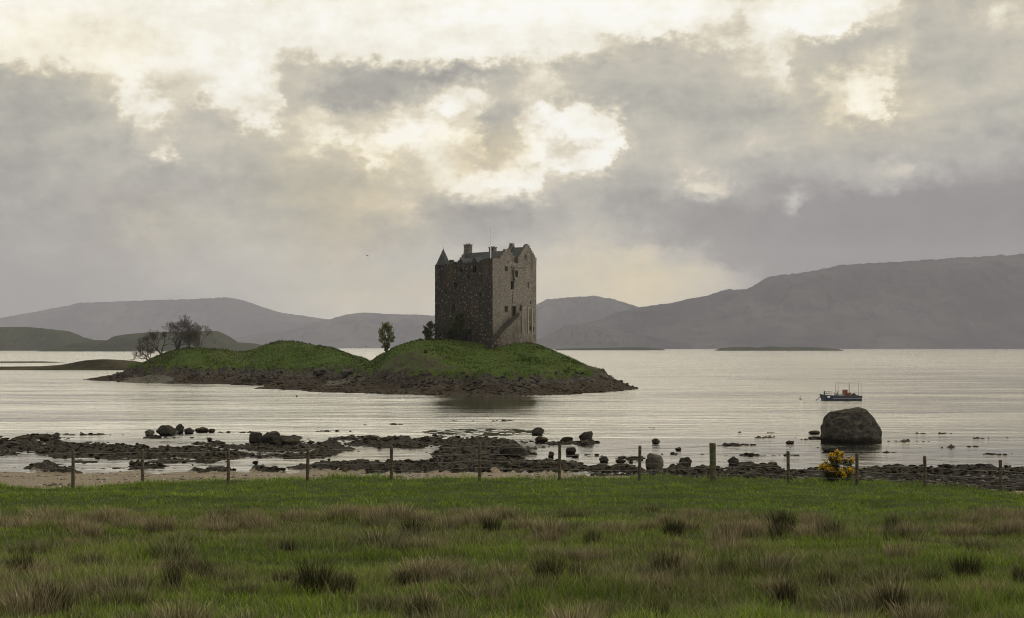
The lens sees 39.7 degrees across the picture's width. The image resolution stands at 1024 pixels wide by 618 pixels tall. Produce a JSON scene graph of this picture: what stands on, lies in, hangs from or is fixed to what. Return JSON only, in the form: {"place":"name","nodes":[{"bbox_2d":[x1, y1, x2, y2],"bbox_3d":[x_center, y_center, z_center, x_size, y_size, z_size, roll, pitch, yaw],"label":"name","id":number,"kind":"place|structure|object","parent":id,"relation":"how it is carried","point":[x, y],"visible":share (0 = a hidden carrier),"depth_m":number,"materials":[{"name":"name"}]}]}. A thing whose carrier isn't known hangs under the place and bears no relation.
{"place":"outdoors","nodes":[
{"label":"outdoors","id":0,"kind":"place"},
{"bbox_2d":[0,327,92,350],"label":"island","id":1,"kind":"structure","parent":0,"point":[24,339],"depth_m":2805.22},
{"bbox_2d":[0,359,141,369],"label":"islet","id":2,"kind":"object","parent":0,"point":[104,364],"visible":0.81,"depth_m":492.69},
{"bbox_2d":[43,331,261,350],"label":"island","id":3,"kind":"structure","parent":0,"point":[130,342],"depth_m":2362.93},
{"bbox_2d":[0,297,328,339],"bbox_3d":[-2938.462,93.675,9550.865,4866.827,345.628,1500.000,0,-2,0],"label":"hills","id":4,"kind":"structure","parent":0,"point":[233,318],"depth_m":9209.58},
{"bbox_2d":[234,296,638,347],"bbox_3d":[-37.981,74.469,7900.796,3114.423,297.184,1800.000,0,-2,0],"label":"hills","id":5,"kind":"structure","parent":0,"point":[357,330],"depth_m":7470.66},
{"bbox_2d":[0,348,1023,475],"bbox_3d":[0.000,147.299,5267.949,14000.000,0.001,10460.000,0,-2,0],"label":"sea","id":6,"kind":"structure","parent":0,"point":[684,400],"depth_m":177.69,"materials":[{"name":"grey liquid"}]},
{"bbox_2d":[83,339,635,395],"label":"castle islet","id":7,"kind":"object","parent":6,"relation":"in","point":[167,376],"visible":0.42,"depth_m":268.92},
{"bbox_2d":[130,341,157,362],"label":"bare tree","id":8,"kind":"object","parent":7,"relation":"on","point":[148,352],"visible":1,"depth_m":330.66,"materials":[{"name":"brown plant"}]},
{"bbox_2d":[138,330,179,354],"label":"bare tree","id":9,"kind":"object","parent":7,"relation":"on","point":[154,335],"visible":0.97,"depth_m":336.33,"materials":[{"name":"brown plant"}]},
{"bbox_2d":[162,315,199,349],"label":"bare tree","id":10,"kind":"object","parent":7,"relation":"on","point":[188,327],"visible":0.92,"depth_m":337.80,"materials":[{"name":"brown plant"}]},
{"bbox_2d":[182,324,214,346],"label":"bare tree","id":11,"kind":"object","parent":7,"relation":"on","point":[200,329],"visible":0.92,"depth_m":339.73,"materials":[{"name":"brown plant"}]},
{"bbox_2d":[88,365,637,395],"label":"rubble","id":12,"kind":"object","parent":7,"relation":"on","point":[307,387],"visible":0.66,"depth_m":256.88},
{"bbox_2d":[131,338,595,379],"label":"grass","id":13,"kind":"structure","parent":7,"relation":"on","point":[274,343],"depth_m":286.15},
{"bbox_2d":[378,322,394,351],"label":"leafy tree","id":14,"kind":"object","parent":7,"relation":"on","point":[386,328],"visible":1,"depth_m":282.49,"materials":[{"name":"green plant"}]},
{"bbox_2d":[422,321,438,339],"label":"bush","id":15,"kind":"object","parent":7,"relation":"on","point":[427,332],"visible":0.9,"depth_m":293.52,"materials":[{"name":"green plant"}]},
{"bbox_2d":[435,228,536,347],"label":"castle","id":16,"kind":"structure","parent":7,"relation":"on","point":[490,295],"depth_m":289.94,"materials":[{"name":"grey stone"}]},
{"bbox_2d":[443,311,468,340],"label":"ivy bush","id":17,"kind":"object","parent":16,"relation":"attached to","point":[450,332],"visible":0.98,"depth_m":290.44,"materials":[{"name":"green plant"}]},
{"bbox_2d":[817,383,861,399],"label":"workboat","id":18,"kind":"object","parent":6,"relation":"on","point":[845,395],"visible":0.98,"depth_m":211.03,"materials":[{"name":"metal"}]},
{"bbox_2d":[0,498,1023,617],"bbox_3d":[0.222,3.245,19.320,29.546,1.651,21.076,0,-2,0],"label":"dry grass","id":19,"kind":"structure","parent":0,"point":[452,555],"depth_m":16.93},
{"bbox_2d":[0,468,1023,617],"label":"field","id":20,"kind":"structure","parent":0,"point":[433,500],"depth_m":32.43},
{"bbox_2d":[1,546,43,574],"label":"rush clump","id":21,"kind":"object","parent":20,"relation":"on","point":[15,564],"visible":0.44,"depth_m":15.55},
{"bbox_2d":[0,576,58,605],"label":"rush clump","id":22,"kind":"object","parent":20,"relation":"on","point":[19,589],"visible":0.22,"depth_m":12.93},
{"bbox_2d":[0,534,60,555],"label":"rush clump","id":23,"kind":"object","parent":20,"relation":"on","point":[22,545],"visible":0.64,"depth_m":18.72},
{"bbox_2d":[0,580,74,617],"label":"rush clump","id":24,"kind":"object","parent":20,"relation":"on","point":[31,605],"visible":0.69,"depth_m":12.43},
{"bbox_2d":[16,580,84,614],"bbox_3d":[-4.108,2.561,12.630,0.590,0.362,0.572,1,-2,-44],"label":"rush clump","id":25,"kind":"object","parent":20,"relation":"on","point":[62,598],"visible":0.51,"depth_m":12.63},
{"bbox_2d":[51,514,95,530],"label":"rush clump","id":26,"kind":"object","parent":20,"relation":"on","point":[70,522],"visible":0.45,"depth_m":22.60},
{"bbox_2d":[64,520,108,538],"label":"rush clump","id":27,"kind":"object","parent":20,"relation":"on","point":[86,532],"visible":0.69,"depth_m":21.48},
{"bbox_2d":[61,549,112,564],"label":"rush clump","id":28,"kind":"object","parent":20,"relation":"on","point":[91,557],"visible":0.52,"depth_m":17.60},
{"bbox_2d":[86,504,132,524],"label":"rush clump","id":29,"kind":"object","parent":20,"relation":"on","point":[104,514],"visible":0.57,"depth_m":26.13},
{"bbox_2d":[70,565,162,595],"bbox_3d":[-3.852,2.676,13.958,0.940,0.329,0.959,-4,-4,21],"label":"rush clump","id":30,"kind":"object","parent":20,"relation":"on","point":[127,582],"visible":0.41,"depth_m":13.91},
{"bbox_2d":[99,509,146,529],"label":"rush clump","id":31,"kind":"object","parent":20,"relation":"on","point":[126,518],"visible":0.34,"depth_m":24.41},
{"bbox_2d":[94,583,158,605],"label":"rush clump","id":32,"kind":"object","parent":20,"relation":"on","point":[133,596],"visible":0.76,"depth_m":13.02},
{"bbox_2d":[99,606,191,617],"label":"rush clump","id":33,"kind":"object","parent":20,"relation":"on","point":[144,616],"visible":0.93,"depth_m":11.88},
{"bbox_2d":[135,512,177,532],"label":"rush clump","id":34,"kind":"object","parent":20,"relation":"on","point":[156,521],"visible":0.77,"depth_m":23.04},
{"bbox_2d":[158,561,187,587],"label":"rush clump","id":35,"kind":"object","parent":20,"relation":"on","point":[176,575],"visible":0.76,"depth_m":14.42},
{"bbox_2d":[142,535,204,559],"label":"rush clump","id":36,"kind":"object","parent":20,"relation":"on","point":[176,550],"visible":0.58,"depth_m":18.80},
{"bbox_2d":[153,552,210,569],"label":"rush clump","id":37,"kind":"object","parent":20,"relation":"on","point":[183,556],"visible":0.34,"depth_m":17.43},
{"bbox_2d":[139,591,225,617],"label":"rush clump","id":38,"kind":"object","parent":20,"relation":"on","point":[194,611],"visible":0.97,"depth_m":12.00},
{"bbox_2d":[184,555,226,581],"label":"rush clump","id":39,"kind":"object","parent":20,"relation":"on","point":[200,567],"visible":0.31,"depth_m":15.73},
{"bbox_2d":[184,563,259,585],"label":"rush clump","id":40,"kind":"object","parent":20,"relation":"on","point":[217,574],"visible":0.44,"depth_m":15.09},
{"bbox_2d":[204,517,240,533],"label":"rush clump","id":41,"kind":"object","parent":20,"relation":"on","point":[222,527],"visible":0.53,"depth_m":23.53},
{"bbox_2d":[209,577,267,596],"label":"rush clump","id":42,"kind":"object","parent":20,"relation":"on","point":[238,590],"visible":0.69,"depth_m":13.87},
{"bbox_2d":[184,606,302,617],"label":"rush clump","id":43,"kind":"object","parent":20,"relation":"on","point":[240,616],"visible":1,"depth_m":11.66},
{"bbox_2d":[234,505,270,526],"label":"rush clump","id":44,"kind":"object","parent":20,"relation":"on","point":[254,516],"visible":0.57,"depth_m":24.15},
{"bbox_2d":[279,506,311,522],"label":"rush clump","id":45,"kind":"object","parent":20,"relation":"on","point":[297,515],"visible":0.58,"depth_m":24.97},
{"bbox_2d":[284,554,342,592],"bbox_3d":[-2.015,2.699,14.572,0.694,0.423,0.636,-3,2,-16],"label":"rush clump","id":46,"kind":"object","parent":20,"relation":"on","point":[306,575],"visible":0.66,"depth_m":14.51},
{"bbox_2d":[319,501,359,519],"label":"rush clump","id":47,"kind":"object","parent":20,"relation":"on","point":[340,511],"visible":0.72,"depth_m":24.75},
{"bbox_2d":[326,567,357,596],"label":"rush clump","id":48,"kind":"object","parent":20,"relation":"on","point":[339,585],"visible":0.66,"depth_m":14.29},
{"bbox_2d":[348,589,406,613],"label":"rush clump","id":49,"kind":"object","parent":20,"relation":"on","point":[384,599],"visible":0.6,"depth_m":13.30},
{"bbox_2d":[350,526,415,546],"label":"rush clump","id":50,"kind":"object","parent":20,"relation":"on","point":[375,537],"visible":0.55,"depth_m":20.41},
{"bbox_2d":[355,533,422,555],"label":"rush clump","id":51,"kind":"object","parent":20,"relation":"on","point":[391,543],"visible":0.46,"depth_m":19.23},
{"bbox_2d":[379,500,422,519],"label":"rush clump","id":52,"kind":"object","parent":20,"relation":"on","point":[398,508],"visible":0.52,"depth_m":24.83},
{"bbox_2d":[394,566,424,585],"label":"rush clump","id":53,"kind":"object","parent":20,"relation":"on","point":[406,576],"visible":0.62,"depth_m":15.28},
{"bbox_2d":[391,515,429,534],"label":"rush clump","id":54,"kind":"object","parent":20,"relation":"on","point":[409,525],"visible":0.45,"depth_m":21.91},
{"bbox_2d":[391,588,445,617],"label":"rush clump","id":55,"kind":"object","parent":20,"relation":"on","point":[420,602],"visible":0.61,"depth_m":12.66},
{"bbox_2d":[380,551,464,582],"bbox_3d":[-0.976,2.841,15.568,1.024,0.396,0.860,-2,2,-19],"label":"rush clump","id":56,"kind":"object","parent":20,"relation":"on","point":[422,564],"visible":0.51,"depth_m":15.57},
{"bbox_2d":[393,587,453,614],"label":"rush clump","id":57,"kind":"object","parent":20,"relation":"on","point":[426,596],"visible":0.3,"depth_m":13.05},
{"bbox_2d":[393,536,454,555],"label":"rush clump","id":58,"kind":"object","parent":20,"relation":"on","point":[422,545],"visible":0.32,"depth_m":19.11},
{"bbox_2d":[393,552,482,575],"bbox_3d":[-0.770,2.944,16.310,1.242,0.356,1.024,-2,-5,-7],"label":"rush clump","id":59,"kind":"object","parent":20,"relation":"on","point":[455,562],"visible":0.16,"depth_m":16.35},
{"bbox_2d":[420,517,461,535],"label":"rush clump","id":60,"kind":"object","parent":20,"relation":"on","point":[438,527],"visible":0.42,"depth_m":22.77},
{"bbox_2d":[421,555,463,580],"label":"rush clump","id":61,"kind":"object","parent":20,"relation":"on","point":[457,567],"visible":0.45,"depth_m":15.68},
{"bbox_2d":[395,599,502,617],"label":"rush clump","id":62,"kind":"object","parent":20,"relation":"on","point":[430,614],"visible":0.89,"depth_m":11.71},
{"bbox_2d":[435,513,470,528],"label":"rush clump","id":63,"kind":"object","parent":20,"relation":"on","point":[454,522],"visible":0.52,"depth_m":23.47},
{"bbox_2d":[431,566,505,587],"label":"rush clump","id":64,"kind":"object","parent":20,"relation":"on","point":[468,575],"visible":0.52,"depth_m":14.88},
{"bbox_2d":[460,508,499,525],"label":"rush clump","id":65,"kind":"object","parent":20,"relation":"on","point":[475,516],"visible":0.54,"depth_m":24.71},
{"bbox_2d":[449,579,519,605],"bbox_3d":[-0.281,2.744,13.799,0.912,0.289,0.714,1,-3,-38],"label":"rush clump","id":66,"kind":"object","parent":20,"relation":"on","point":[481,591],"visible":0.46,"depth_m":13.76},
{"bbox_2d":[480,514,503,531],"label":"rush clump","id":67,"kind":"object","parent":20,"relation":"on","point":[491,525],"visible":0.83,"depth_m":22.88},
{"bbox_2d":[476,560,534,578],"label":"rush clump","id":68,"kind":"object","parent":20,"relation":"on","point":[501,569],"visible":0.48,"depth_m":15.72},
{"bbox_2d":[0,443,1022,491],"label":"fence","id":69,"kind":"object","parent":20,"relation":"on","point":[712,448],"visible":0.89,"depth_m":44.83,"materials":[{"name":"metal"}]},
{"bbox_2d":[504,512,544,530],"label":"rush clump","id":70,"kind":"object","parent":20,"relation":"on","point":[519,521],"visible":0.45,"depth_m":23.45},
{"bbox_2d":[490,572,565,593],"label":"rush clump","id":71,"kind":"object","parent":20,"relation":"on","point":[532,584],"visible":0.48,"depth_m":14.32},
{"bbox_2d":[524,527,567,542],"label":"rush clump","id":72,"kind":"object","parent":20,"relation":"on","point":[548,537],"visible":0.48,"depth_m":21.77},
{"bbox_2d":[524,550,571,583],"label":"rush clump","id":73,"kind":"object","parent":20,"relation":"on","point":[545,569],"visible":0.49,"depth_m":14.89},
{"bbox_2d":[524,514,572,536],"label":"rush clump","id":74,"kind":"object","parent":20,"relation":"on","point":[549,525],"visible":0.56,"depth_m":22.35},
{"bbox_2d":[553,505,591,518],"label":"rush clump","id":75,"kind":"object","parent":20,"relation":"on","point":[576,513],"visible":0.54,"depth_m":26.05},
{"bbox_2d":[543,597,613,617],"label":"rush clump","id":76,"kind":"object","parent":20,"relation":"on","point":[576,615],"visible":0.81,"depth_m":11.59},
{"bbox_2d":[577,596,623,617],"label":"rush clump","id":77,"kind":"object","parent":20,"relation":"on","point":[612,605],"visible":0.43,"depth_m":13.09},
{"bbox_2d":[599,518,643,535],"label":"rush clump","id":78,"kind":"object","parent":20,"relation":"on","point":[619,529],"visible":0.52,"depth_m":22.33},
{"bbox_2d":[629,571,682,591],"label":"rush clump","id":79,"kind":"object","parent":20,"relation":"on","point":[659,583],"visible":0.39,"depth_m":14.54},
{"bbox_2d":[635,595,679,617],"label":"rush clump","id":80,"kind":"object","parent":20,"relation":"on","point":[666,610],"visible":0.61,"depth_m":12.67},
{"bbox_2d":[633,554,698,577],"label":"rush clump","id":81,"kind":"object","parent":20,"relation":"on","point":[670,569],"visible":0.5,"depth_m":15.94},
{"bbox_2d":[646,547,685,573],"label":"rush clump","id":82,"kind":"object","parent":20,"relation":"on","point":[669,559],"visible":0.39,"depth_m":16.05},
{"bbox_2d":[660,516,692,537],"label":"rush clump","id":83,"kind":"object","parent":20,"relation":"on","point":[674,527],"visible":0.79,"depth_m":22.01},
{"bbox_2d":[652,548,713,573],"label":"rush clump","id":84,"kind":"object","parent":20,"relation":"on","point":[684,558],"visible":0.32,"depth_m":16.31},
{"bbox_2d":[705,525,745,546],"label":"rush clump","id":85,"kind":"object","parent":20,"relation":"on","point":[721,535],"visible":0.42,"depth_m":19.94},
{"bbox_2d":[700,535,750,556],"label":"rush clump","id":86,"kind":"object","parent":20,"relation":"on","point":[721,544],"visible":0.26,"depth_m":18.48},
{"bbox_2d":[722,518,759,536],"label":"rush clump","id":87,"kind":"object","parent":20,"relation":"on","point":[751,532],"visible":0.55,"depth_m":22.25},
{"bbox_2d":[733,549,798,577],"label":"rush clump","id":88,"kind":"object","parent":20,"relation":"on","point":[782,564],"visible":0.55,"depth_m":16.29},
{"bbox_2d":[751,571,801,597],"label":"rush clump","id":89,"kind":"object","parent":20,"relation":"on","point":[770,586],"visible":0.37,"depth_m":14.55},
{"bbox_2d":[762,521,791,541],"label":"rush clump","id":90,"kind":"object","parent":20,"relation":"on","point":[779,532],"visible":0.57,"depth_m":21.48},
{"bbox_2d":[764,505,797,532],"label":"rush clump","id":91,"kind":"object","parent":20,"relation":"on","point":[780,518],"visible":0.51,"depth_m":23.09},
{"bbox_2d":[771,575,799,603],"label":"rush clump","id":92,"kind":"object","parent":20,"relation":"on","point":[787,594],"visible":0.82,"depth_m":14.04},
{"bbox_2d":[814,513,845,538],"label":"rush clump","id":93,"kind":"object","parent":20,"relation":"on","point":[829,526],"visible":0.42,"depth_m":21.74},
{"bbox_2d":[818,449,854,481],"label":"gorse bush","id":94,"kind":"object","parent":20,"relation":"on","point":[833,470],"visible":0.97,"depth_m":45.36,"materials":[{"name":"yellow plant"}]},
{"bbox_2d":[808,587,877,610],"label":"rush clump","id":95,"kind":"object","parent":20,"relation":"on","point":[825,598],"visible":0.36,"depth_m":13.81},
{"bbox_2d":[817,593,884,617],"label":"rush clump","id":96,"kind":"object","parent":20,"relation":"on","point":[850,607],"visible":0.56,"depth_m":13.22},
{"bbox_2d":[850,576,929,608],"bbox_3d":[3.596,2.724,13.667,0.782,0.360,0.749,-3,-4,-7],"label":"rush clump","id":97,"kind":"object","parent":20,"relation":"on","point":[865,592],"visible":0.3,"depth_m":13.66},
{"bbox_2d":[855,560,929,586],"bbox_3d":[4.133,2.909,15.443,1.114,0.306,1.092,4,0,26],"label":"rush clump","id":98,"kind":"object","parent":20,"relation":"on","point":[882,576],"visible":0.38,"depth_m":15.48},
{"bbox_2d":[870,579,917,616],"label":"rush clump","id":99,"kind":"object","parent":20,"relation":"on","point":[895,597],"visible":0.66,"depth_m":13.15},
{"bbox_2d":[873,540,924,559],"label":"rush clump","id":100,"kind":"object","parent":20,"relation":"on","point":[899,550],"visible":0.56,"depth_m":17.59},
{"bbox_2d":[869,522,932,540],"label":"rush clump","id":101,"kind":"object","parent":20,"relation":"on","point":[897,531],"visible":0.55,"depth_m":21.21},
{"bbox_2d":[879,597,960,617],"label":"rush clump","id":102,"kind":"object","parent":20,"relation":"on","point":[916,614],"visible":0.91,"depth_m":12.19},
{"bbox_2d":[912,564,948,586],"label":"rush clump","id":103,"kind":"object","parent":20,"relation":"on","point":[934,576],"visible":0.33,"depth_m":15.31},
{"bbox_2d":[933,519,983,539],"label":"rush clump","id":104,"kind":"object","parent":20,"relation":"on","point":[951,532],"visible":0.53,"depth_m":21.50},
{"bbox_2d":[941,548,988,577],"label":"rush clump","id":105,"kind":"object","parent":20,"relation":"on","point":[966,564],"visible":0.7,"depth_m":15.98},
{"bbox_2d":[947,537,1002,550],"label":"rush clump","id":106,"kind":"object","parent":20,"relation":"on","point":[967,546],"visible":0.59,"depth_m":18.91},
{"bbox_2d":[955,573,1016,597],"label":"rush clump","id":107,"kind":"object","parent":20,"relation":"on","point":[992,583],"visible":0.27,"depth_m":13.85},
{"bbox_2d":[985,518,1023,536],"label":"rush clump","id":108,"kind":"object","parent":20,"relation":"on","point":[1003,531],"visible":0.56,"depth_m":22.05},
{"bbox_2d":[0,419,1023,493],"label":"foreshore","id":109,"kind":"structure","parent":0,"point":[358,466],"depth_m":92.46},
{"bbox_2d":[260,431,281,444],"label":"boulder","id":110,"kind":"object","parent":109,"relation":"on","point":[273,437],"visible":0.9,"depth_m":115.38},
{"bbox_2d":[0,430,1023,475],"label":"seaweed","id":111,"kind":"object","parent":109,"relation":"on","point":[488,466],"visible":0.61,"depth_m":101.35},
{"bbox_2d":[0,463,1023,491],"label":"shingle","id":112,"kind":"object","parent":109,"relation":"on","point":[994,483],"visible":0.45,"depth_m":66.98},
{"bbox_2d":[499,444,525,456],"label":"boulder","id":113,"kind":"object","parent":109,"relation":"on","point":[507,450],"visible":0.91,"depth_m":102.55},
{"bbox_2d":[645,453,663,468],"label":"boulder","id":114,"kind":"object","parent":109,"relation":"on","point":[654,461],"visible":0.84,"depth_m":92.24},
{"bbox_2d":[820,407,881,443],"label":"boulder","id":115,"kind":"object","parent":109,"relation":"on","point":[856,425],"visible":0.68,"depth_m":117.64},
{"bbox_2d":[0,0,1023,318],"label":"sky","id":116,"kind":"structure","parent":0,"point":[644,153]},
{"bbox_2d":[555,347,663,349],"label":"island","id":117,"kind":"structure","parent":0,"point":[630,348],"depth_m":3022.90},
{"bbox_2d":[536,324,694,348],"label":"hills","id":118,"kind":"structure","parent":0,"point":[579,336],"depth_m":4800.90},
{"bbox_2d":[715,346,842,350],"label":"island","id":119,"kind":"structure","parent":0,"point":[770,348],"depth_m":2721.57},
{"bbox_2d":[584,254,1023,348],"bbox_3d":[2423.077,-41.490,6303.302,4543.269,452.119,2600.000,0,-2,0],"label":"hills","id":120,"kind":"structure","parent":0,"point":[964,303],"depth_m":5540.97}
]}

